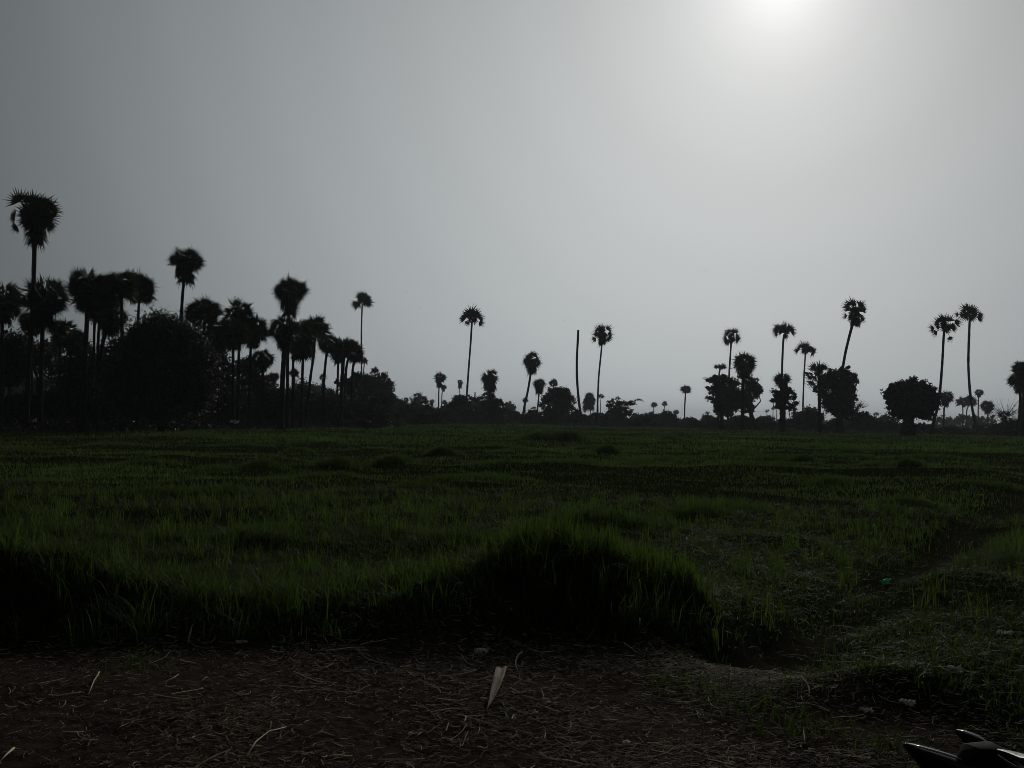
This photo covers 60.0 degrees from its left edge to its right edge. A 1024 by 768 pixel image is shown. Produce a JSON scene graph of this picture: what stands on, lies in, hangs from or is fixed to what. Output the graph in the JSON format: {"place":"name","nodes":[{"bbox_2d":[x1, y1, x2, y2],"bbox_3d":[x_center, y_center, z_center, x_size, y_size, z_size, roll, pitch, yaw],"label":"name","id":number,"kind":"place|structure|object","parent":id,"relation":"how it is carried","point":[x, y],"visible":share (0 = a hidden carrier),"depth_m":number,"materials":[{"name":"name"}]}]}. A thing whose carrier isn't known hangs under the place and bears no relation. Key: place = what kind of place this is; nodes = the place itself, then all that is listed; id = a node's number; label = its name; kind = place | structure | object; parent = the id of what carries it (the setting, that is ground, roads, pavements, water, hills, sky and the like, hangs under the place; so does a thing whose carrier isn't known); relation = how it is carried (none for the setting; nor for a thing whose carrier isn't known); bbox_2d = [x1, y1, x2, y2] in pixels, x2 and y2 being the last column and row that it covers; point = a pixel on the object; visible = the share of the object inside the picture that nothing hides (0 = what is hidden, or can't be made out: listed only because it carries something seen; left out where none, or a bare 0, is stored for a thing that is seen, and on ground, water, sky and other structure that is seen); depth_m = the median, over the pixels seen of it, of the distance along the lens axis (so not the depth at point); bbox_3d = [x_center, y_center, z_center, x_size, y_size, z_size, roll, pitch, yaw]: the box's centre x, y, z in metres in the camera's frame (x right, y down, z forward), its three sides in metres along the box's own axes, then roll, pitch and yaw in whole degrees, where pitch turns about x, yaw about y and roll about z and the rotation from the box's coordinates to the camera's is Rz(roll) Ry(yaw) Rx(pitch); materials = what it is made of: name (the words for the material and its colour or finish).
{"place":"outdoors","nodes":[
{"label":"outdoors","id":0,"kind":"place"},
{"bbox_2d":[0,420,1023,767],"bbox_3d":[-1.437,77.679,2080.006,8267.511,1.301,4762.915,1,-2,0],"label":"ground","id":1,"kind":"structure","parent":0,"point":[802,646],"depth_m":6.58,"materials":[{"name":"soil"}]},
{"bbox_2d":[0,281,23,426],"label":"palmyra palm","id":2,"kind":"object","parent":1,"relation":"on","point":[8,311],"visible":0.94,"depth_m":82.02,"materials":[{"name":"green plant"}]},
{"bbox_2d":[4,326,38,425],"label":"broadleaf tree","id":3,"kind":"object","parent":1,"relation":"on","point":[15,352],"visible":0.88,"depth_m":84.78,"materials":[{"name":"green plant"}]},
{"bbox_2d":[4,390,47,425],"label":"shrub","id":4,"kind":"object","parent":1,"relation":"on","point":[17,404],"visible":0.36,"depth_m":87.12,"materials":[{"name":"green plant"}]},
{"bbox_2d":[17,311,48,399],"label":"palmyra palm","id":5,"kind":"object","parent":1,"relation":"on","point":[25,322],"visible":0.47,"depth_m":89.56,"materials":[{"name":"green plant"}]},
{"bbox_2d":[2,188,64,429],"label":"palmyra palm","id":6,"kind":"object","parent":1,"relation":"on","point":[36,215],"visible":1,"depth_m":79.22,"materials":[{"name":"green plant"}]},
{"bbox_2d":[4,373,62,395],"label":"shed","id":7,"kind":"structure","parent":1,"relation":"on","point":[47,381],"depth_m":103.02,"materials":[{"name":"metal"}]},
{"bbox_2d":[11,274,72,425],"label":"palmyra palm","id":8,"kind":"object","parent":1,"relation":"on","point":[49,303],"visible":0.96,"depth_m":80.37,"materials":[{"name":"green plant"}]},
{"bbox_2d":[25,337,58,394],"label":"tree","id":9,"kind":"object","parent":1,"relation":"on","point":[48,361],"visible":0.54,"depth_m":93.61,"materials":[{"name":"green plant"}]},
{"bbox_2d":[22,388,62,425],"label":"shrub","id":10,"kind":"object","parent":1,"relation":"on","point":[49,409],"visible":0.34,"depth_m":89.17,"materials":[{"name":"green plant"}]},
{"bbox_2d":[34,337,65,387],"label":"tree","id":11,"kind":"object","parent":1,"relation":"on","point":[54,351],"visible":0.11,"depth_m":98.65,"materials":[{"name":"green plant"}]},
{"bbox_2d":[45,317,77,412],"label":"palmyra palm","id":12,"kind":"object","parent":1,"relation":"on","point":[60,330],"visible":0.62,"depth_m":92.51,"materials":[{"name":"green plant"}]},
{"bbox_2d":[57,328,90,410],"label":"palmyra palm","id":13,"kind":"object","parent":1,"relation":"on","point":[73,344],"visible":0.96,"depth_m":91.05,"materials":[{"name":"green plant"}]},
{"bbox_2d":[43,341,108,406],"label":"broadleaf tree","id":14,"kind":"object","parent":1,"relation":"on","point":[75,374],"visible":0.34,"depth_m":92.01,"materials":[{"name":"green plant"}]},
{"bbox_2d":[61,265,113,432],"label":"palmyra palm","id":15,"kind":"object","parent":1,"relation":"on","point":[85,292],"visible":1,"depth_m":74.34,"materials":[{"name":"green plant"}]},
{"bbox_2d":[72,297,118,424],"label":"palmyra palm","id":16,"kind":"object","parent":1,"relation":"on","point":[93,371],"visible":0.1,"depth_m":88.10,"materials":[{"name":"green plant"}]},
{"bbox_2d":[89,274,126,425],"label":"palmyra palm","id":17,"kind":"object","parent":1,"relation":"on","point":[99,306],"visible":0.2,"depth_m":84.98,"materials":[{"name":"green plant"}]},
{"bbox_2d":[91,305,131,428],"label":"palmyra palm","id":18,"kind":"object","parent":1,"relation":"on","point":[107,321],"visible":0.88,"depth_m":80.39,"materials":[{"name":"green plant"}]},
{"bbox_2d":[101,268,142,432],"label":"palmyra palm","id":19,"kind":"object","parent":1,"relation":"on","point":[121,287],"visible":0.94,"depth_m":77.59,"materials":[{"name":"green plant"}]},
{"bbox_2d":[119,268,157,425],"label":"palmyra palm","id":20,"kind":"object","parent":1,"relation":"on","point":[146,289],"visible":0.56,"depth_m":83.71,"materials":[{"name":"green plant"}]},
{"bbox_2d":[75,305,232,432],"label":"round tree","id":21,"kind":"object","parent":1,"relation":"on","point":[158,361],"visible":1,"depth_m":74.81,"materials":[{"name":"green plant"}]},
{"bbox_2d":[166,244,205,428],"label":"palmyra palm","id":22,"kind":"object","parent":1,"relation":"on","point":[186,263],"visible":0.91,"depth_m":89.72,"materials":[{"name":"green plant"}]},
{"bbox_2d":[178,293,225,428],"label":"palmyra palm","id":23,"kind":"object","parent":1,"relation":"on","point":[208,311],"visible":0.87,"depth_m":90.88,"materials":[{"name":"green plant"}]},
{"bbox_2d":[206,317,227,426],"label":"palmyra palm","id":24,"kind":"object","parent":1,"relation":"on","point":[210,332],"visible":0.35,"depth_m":103.48,"materials":[{"name":"green plant"}]},
{"bbox_2d":[205,387,246,426],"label":"shrub","id":25,"kind":"object","parent":1,"relation":"on","point":[225,406],"visible":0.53,"depth_m":105.19,"materials":[{"name":"green plant"}]},
{"bbox_2d":[205,339,246,397],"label":"tree","id":26,"kind":"object","parent":1,"relation":"on","point":[227,378],"visible":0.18,"depth_m":108.56,"materials":[{"name":"green plant"}]},
{"bbox_2d":[214,315,254,428],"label":"palmyra palm","id":27,"kind":"object","parent":1,"relation":"on","point":[233,337],"visible":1,"depth_m":92.87,"materials":[{"name":"green plant"}]},
{"bbox_2d":[219,296,255,428],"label":"palmyra palm","id":28,"kind":"object","parent":1,"relation":"on","point":[244,313],"visible":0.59,"depth_m":100.97,"materials":[{"name":"green plant"}]},
{"bbox_2d":[235,355,276,389],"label":"tree","id":29,"kind":"object","parent":1,"relation":"on","point":[256,376],"visible":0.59,"depth_m":118.12,"materials":[{"name":"green plant"}]},
{"bbox_2d":[244,313,271,428],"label":"palmyra palm","id":30,"kind":"object","parent":1,"relation":"on","point":[259,330],"visible":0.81,"depth_m":100.97,"materials":[{"name":"green plant"}]},
{"bbox_2d":[246,348,275,427],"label":"palmyra palm","id":31,"kind":"object","parent":1,"relation":"on","point":[262,361],"visible":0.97,"depth_m":105.77,"materials":[{"name":"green plant"}]},
{"bbox_2d":[264,312,303,430],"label":"palmyra palm","id":32,"kind":"object","parent":1,"relation":"on","point":[283,334],"visible":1,"depth_m":94.01,"materials":[{"name":"green plant"}]},
{"bbox_2d":[270,272,310,428],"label":"palmyra palm","id":33,"kind":"object","parent":1,"relation":"on","point":[289,292],"visible":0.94,"depth_m":106.98,"materials":[{"name":"green plant"}]},
{"bbox_2d":[289,336,307,427],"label":"palmyra palm","id":34,"kind":"object","parent":1,"relation":"on","point":[295,348],"visible":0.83,"depth_m":110.30,"materials":[{"name":"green plant"}]},
{"bbox_2d":[285,380,317,401],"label":"broadleaf tree","id":35,"kind":"object","parent":1,"relation":"on","point":[305,388],"visible":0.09,"depth_m":134.43,"materials":[{"name":"green plant"}]},
{"bbox_2d":[293,319,320,427],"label":"palmyra palm","id":36,"kind":"object","parent":1,"relation":"on","point":[311,330],"visible":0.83,"depth_m":110.95,"materials":[{"name":"green plant"}]},
{"bbox_2d":[301,312,332,427],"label":"palmyra palm","id":37,"kind":"object","parent":1,"relation":"on","point":[322,325],"visible":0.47,"depth_m":115.51,"materials":[{"name":"green plant"}]},
{"bbox_2d":[295,391,349,426],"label":"shrub","id":38,"kind":"object","parent":1,"relation":"on","point":[331,409],"visible":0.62,"depth_m":126.91,"materials":[{"name":"green plant"}]},
{"bbox_2d":[316,333,342,425],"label":"palmyra palm","id":39,"kind":"object","parent":1,"relation":"on","point":[327,346],"visible":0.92,"depth_m":123.31,"materials":[{"name":"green plant"}]},
{"bbox_2d":[319,388,361,423],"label":"shrub","id":40,"kind":"object","parent":1,"relation":"on","point":[344,400],"visible":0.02,"depth_m":132.34,"materials":[{"name":"green plant"}]},
{"bbox_2d":[332,335,357,426],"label":"palmyra palm","id":41,"kind":"object","parent":1,"relation":"on","point":[347,349],"visible":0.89,"depth_m":125.06,"materials":[{"name":"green plant"}]},
{"bbox_2d":[334,371,364,401],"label":"broadleaf tree","id":42,"kind":"object","parent":1,"relation":"on","point":[357,378],"visible":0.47,"depth_m":152.59,"materials":[{"name":"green plant"}]},
{"bbox_2d":[344,339,364,402],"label":"palmyra palm","id":43,"kind":"object","parent":1,"relation":"on","point":[346,367],"visible":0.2,"depth_m":133.85,"materials":[{"name":"green plant"}]},
{"bbox_2d":[345,348,364,417],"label":"palmyra palm","id":44,"kind":"object","parent":1,"relation":"on","point":[357,357],"visible":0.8,"depth_m":132.63,"materials":[{"name":"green plant"}]},
{"bbox_2d":[320,391,392,425],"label":"shrub","id":45,"kind":"object","parent":1,"relation":"on","point":[373,413],"visible":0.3,"depth_m":136.26,"materials":[{"name":"green plant"}]},
{"bbox_2d":[351,291,374,373],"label":"palmyra palm","id":46,"kind":"object","parent":1,"relation":"on","point":[364,299],"visible":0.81,"depth_m":223.13,"materials":[{"name":"green plant"}]},
{"bbox_2d":[350,371,400,410],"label":"spreading tree","id":47,"kind":"object","parent":1,"relation":"on","point":[371,383],"visible":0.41,"depth_m":199.76,"materials":[{"name":"green plant"}]},
{"bbox_2d":[365,385,401,425],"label":"shrub","id":48,"kind":"object","parent":1,"relation":"on","point":[386,402],"visible":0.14,"depth_m":143.30,"materials":[{"name":"green plant"}]},
{"bbox_2d":[398,404,418,420],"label":"shrub","id":49,"kind":"object","parent":1,"relation":"on","point":[404,414],"visible":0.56,"depth_m":191.64,"materials":[{"name":"green plant"}]},
{"bbox_2d":[416,402,444,424],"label":"shrub","id":50,"kind":"object","parent":1,"relation":"on","point":[437,414],"visible":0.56,"depth_m":190.82,"materials":[{"name":"green plant"}]},
{"bbox_2d":[432,371,446,407],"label":"palmyra palm","id":51,"kind":"object","parent":1,"relation":"on","point":[440,377],"visible":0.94,"depth_m":281.54,"materials":[{"name":"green plant"}]},
{"bbox_2d":[444,394,477,421],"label":"broadleaf tree","id":52,"kind":"object","parent":1,"relation":"on","point":[458,406],"visible":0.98,"depth_m":234.82,"materials":[{"name":"green plant"}]},
{"bbox_2d":[458,303,484,421],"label":"palmyra palm","id":53,"kind":"object","parent":1,"relation":"on","point":[473,316],"visible":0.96,"depth_m":236.07,"materials":[{"name":"green plant"}]},
{"bbox_2d":[480,369,499,423],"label":"palmyra palm","id":54,"kind":"object","parent":1,"relation":"on","point":[489,380],"visible":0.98,"depth_m":218.16,"materials":[{"name":"green plant"}]},
{"bbox_2d":[476,390,506,418],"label":"broadleaf tree","id":55,"kind":"object","parent":1,"relation":"on","point":[496,410],"visible":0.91,"depth_m":219.90,"materials":[{"name":"green plant"}]},
{"bbox_2d":[0,423,1023,567],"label":"field grass","id":56,"kind":"structure","parent":1,"relation":"on","point":[834,480],"depth_m":29.64,"materials":[{"name":"green plant"}]},
{"bbox_2d":[0,413,1023,436],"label":"undergrowth","id":57,"kind":"object","parent":1,"relation":"on","point":[50,426],"visible":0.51,"depth_m":103.81,"materials":[{"name":"green plant"}]},
{"bbox_2d":[0,571,1023,767],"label":"straw litter","id":58,"kind":"object","parent":1,"relation":"on","point":[758,672],"visible":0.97,"depth_m":5.08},
{"bbox_2d":[487,666,506,710],"bbox_3d":[-0.096,1.859,5.440,0.068,0.056,0.729,1,-2,5],"label":"dried leaf","id":59,"kind":"object","parent":58,"relation":"on","point":[499,675],"visible":1,"depth_m":5.50,"materials":[{"name":"brown plant"}]},
{"bbox_2d":[516,410,544,422],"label":"shrub","id":60,"kind":"object","parent":1,"relation":"on","point":[529,417],"visible":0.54,"depth_m":233.62,"materials":[{"name":"green plant"}]},
{"bbox_2d":[520,351,542,421],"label":"palmyra palm","id":61,"kind":"object","parent":1,"relation":"on","point":[531,364],"visible":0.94,"depth_m":229.75,"materials":[{"name":"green plant"}]},
{"bbox_2d":[532,378,546,411],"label":"palmyra palm","id":62,"kind":"object","parent":1,"relation":"on","point":[539,384],"visible":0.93,"depth_m":246.97,"materials":[{"name":"green plant"}]},
{"bbox_2d":[538,385,578,416],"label":"round tree","id":63,"kind":"object","parent":1,"relation":"on","point":[562,400],"visible":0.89,"depth_m":240.39,"materials":[{"name":"green plant"}]},
{"bbox_2d":[576,330,583,425],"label":"dead palm trunk","id":64,"kind":"object","parent":1,"relation":"on","point":[578,397],"visible":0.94,"depth_m":218.44,"materials":[{"name":"black wood"}]},
{"bbox_2d":[581,392,595,414],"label":"palmyra palm","id":65,"kind":"object","parent":1,"relation":"on","point":[589,400],"visible":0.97,"depth_m":388.45,"materials":[{"name":"green plant"}]},
{"bbox_2d":[590,323,613,420],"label":"palmyra palm","id":66,"kind":"object","parent":1,"relation":"on","point":[600,333],"visible":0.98,"depth_m":240.71,"materials":[{"name":"green plant"}]},
{"bbox_2d":[604,396,643,417],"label":"broadleaf tree","id":67,"kind":"object","parent":1,"relation":"on","point":[619,406],"visible":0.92,"depth_m":240.09,"materials":[{"name":"green plant"}]},
{"bbox_2d":[619,416,651,426],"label":"shrub","id":68,"kind":"object","parent":1,"relation":"on","point":[637,422],"visible":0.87,"depth_m":218.38,"materials":[{"name":"green plant"}]},
{"bbox_2d":[656,409,680,421],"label":"shrub","id":69,"kind":"object","parent":1,"relation":"on","point":[664,415],"visible":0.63,"depth_m":271.99,"materials":[{"name":"green plant"}]},
{"bbox_2d":[703,374,757,429],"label":"leafy clump tree","id":70,"kind":"object","parent":1,"relation":"on","point":[725,398],"visible":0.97,"depth_m":192.38,"materials":[{"name":"green plant"}]},
{"bbox_2d":[722,327,741,421],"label":"palmyra palm","id":71,"kind":"object","parent":1,"relation":"on","point":[729,334],"visible":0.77,"depth_m":245.29,"materials":[{"name":"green plant"}]},
{"bbox_2d":[729,415,748,427],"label":"shrub","id":72,"kind":"object","parent":1,"relation":"on","point":[736,421],"visible":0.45,"depth_m":210.97,"materials":[{"name":"green plant"}]},
{"bbox_2d":[730,350,757,429],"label":"palmyra palm","id":73,"kind":"object","parent":1,"relation":"on","point":[744,368],"visible":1,"depth_m":178.79,"materials":[{"name":"green plant"}]},
{"bbox_2d":[744,391,760,429],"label":"slanting tree","id":74,"kind":"object","parent":1,"relation":"on","point":[753,420],"visible":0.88,"depth_m":187.22,"materials":[{"name":"brown plant"}]},
{"bbox_2d":[744,375,765,428],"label":"leafy clump tree","id":75,"kind":"object","parent":1,"relation":"on","point":[752,384],"visible":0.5,"depth_m":198.28,"materials":[{"name":"green plant"}]},
{"bbox_2d":[772,372,791,431],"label":"palmyra palm","id":76,"kind":"object","parent":1,"relation":"on","point":[779,380],"visible":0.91,"depth_m":164.82,"materials":[{"name":"green plant"}]},
{"bbox_2d":[769,386,799,431],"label":"ivy growth","id":77,"kind":"object","parent":76,"relation":"attached to","point":[781,398],"visible":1,"depth_m":163.48,"materials":[{"name":"green plant"}]},
{"bbox_2d":[772,320,796,373],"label":"palmyra palm","id":78,"kind":"object","parent":1,"relation":"on","point":[781,329],"visible":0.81,"depth_m":210.35,"materials":[{"name":"green plant"}]},
{"bbox_2d":[794,340,816,409],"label":"palmyra palm","id":79,"kind":"object","parent":1,"relation":"on","point":[806,348],"visible":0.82,"depth_m":231.23,"materials":[{"name":"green plant"}]},
{"bbox_2d":[793,404,825,423],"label":"shrub","id":80,"kind":"object","parent":1,"relation":"on","point":[805,415],"visible":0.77,"depth_m":209.00,"materials":[{"name":"green plant"}]},
{"bbox_2d":[804,360,830,431],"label":"palmyra palm","id":81,"kind":"object","parent":1,"relation":"on","point":[818,369],"visible":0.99,"depth_m":170.67,"materials":[{"name":"green plant"}]},
{"bbox_2d":[812,365,859,431],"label":"ivy tree","id":82,"kind":"object","parent":1,"relation":"on","point":[838,402],"visible":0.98,"depth_m":181.19,"materials":[{"name":"green plant"}]},
{"bbox_2d":[840,296,866,378],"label":"palmyra palm","id":83,"kind":"object","parent":1,"relation":"on","point":[856,317],"visible":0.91,"depth_m":185.23,"materials":[{"name":"green plant"}]},
{"bbox_2d":[848,411,876,427],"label":"shrub","id":84,"kind":"object","parent":1,"relation":"on","point":[866,418],"visible":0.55,"depth_m":209.05,"materials":[{"name":"green plant"}]},
{"bbox_2d":[854,420,885,431],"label":"shrub","id":85,"kind":"object","parent":1,"relation":"on","point":[875,425],"visible":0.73,"depth_m":199.28,"materials":[{"name":"green plant"}]},
{"bbox_2d":[878,419,899,431],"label":"shrub","id":86,"kind":"object","parent":1,"relation":"on","point":[893,425],"visible":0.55,"depth_m":200.46,"materials":[{"name":"green plant"}]},
{"bbox_2d":[879,375,944,435],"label":"mango tree","id":87,"kind":"object","parent":1,"relation":"on","point":[917,399],"visible":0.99,"depth_m":144.58,"materials":[{"name":"green plant"}]},
{"bbox_2d":[897,410,920,435],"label":"ivy growth","id":88,"kind":"object","parent":87,"relation":"attached to","point":[907,427],"visible":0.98,"depth_m":143.66,"materials":[{"name":"green plant"}]},
{"bbox_2d":[927,313,963,434],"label":"palmyra palm","id":89,"kind":"object","parent":1,"relation":"on","point":[944,325],"visible":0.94,"depth_m":165.37,"materials":[{"name":"green plant"}]},
{"bbox_2d":[940,391,954,426],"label":"palmyra palm","id":90,"kind":"object","parent":1,"relation":"on","point":[947,397],"visible":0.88,"depth_m":265.57,"materials":[{"name":"green plant"}]},
{"bbox_2d":[930,412,995,428],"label":"wood","id":91,"kind":"object","parent":1,"relation":"on","point":[950,421],"visible":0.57,"depth_m":452.12,"materials":[{"name":"green plant"}]},
{"bbox_2d":[954,304,983,428],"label":"palmyra palm","id":92,"kind":"object","parent":1,"relation":"on","point":[970,315],"visible":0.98,"depth_m":210.30,"materials":[{"name":"green plant"}]},
{"bbox_2d":[978,400,994,425],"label":"palmyra palm","id":93,"kind":"object","parent":1,"relation":"on","point":[984,405],"visible":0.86,"depth_m":314.65,"materials":[{"name":"green plant"}]},
{"bbox_2d":[987,399,1018,429],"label":"bare shrub","id":94,"kind":"object","parent":1,"relation":"on","point":[1009,423],"visible":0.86,"depth_m":174.65,"materials":[{"name":"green plant"}]},
{"bbox_2d":[1006,372,1021,429],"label":"palmyra palm","id":95,"kind":"object","parent":1,"relation":"on","point":[1011,381],"visible":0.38,"depth_m":165.13,"materials":[{"name":"green plant"}]},
{"bbox_2d":[1009,359,1023,436],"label":"palmyra palm","id":96,"kind":"object","parent":1,"relation":"on","point":[1018,367],"visible":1,"depth_m":156.71,"materials":[{"name":"green plant"}]},
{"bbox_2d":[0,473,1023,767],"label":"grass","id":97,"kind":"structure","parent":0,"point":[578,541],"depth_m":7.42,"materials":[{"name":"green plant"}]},
{"bbox_2d":[0,0,1023,424],"label":"sky","id":98,"kind":"structure","parent":0,"point":[432,160],"materials":[{"name":"grey"}]},
{"bbox_2d":[904,729,1023,767],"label":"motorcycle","id":99,"kind":"object","parent":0,"point":[977,751],"visible":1,"depth_m":2.38,"materials":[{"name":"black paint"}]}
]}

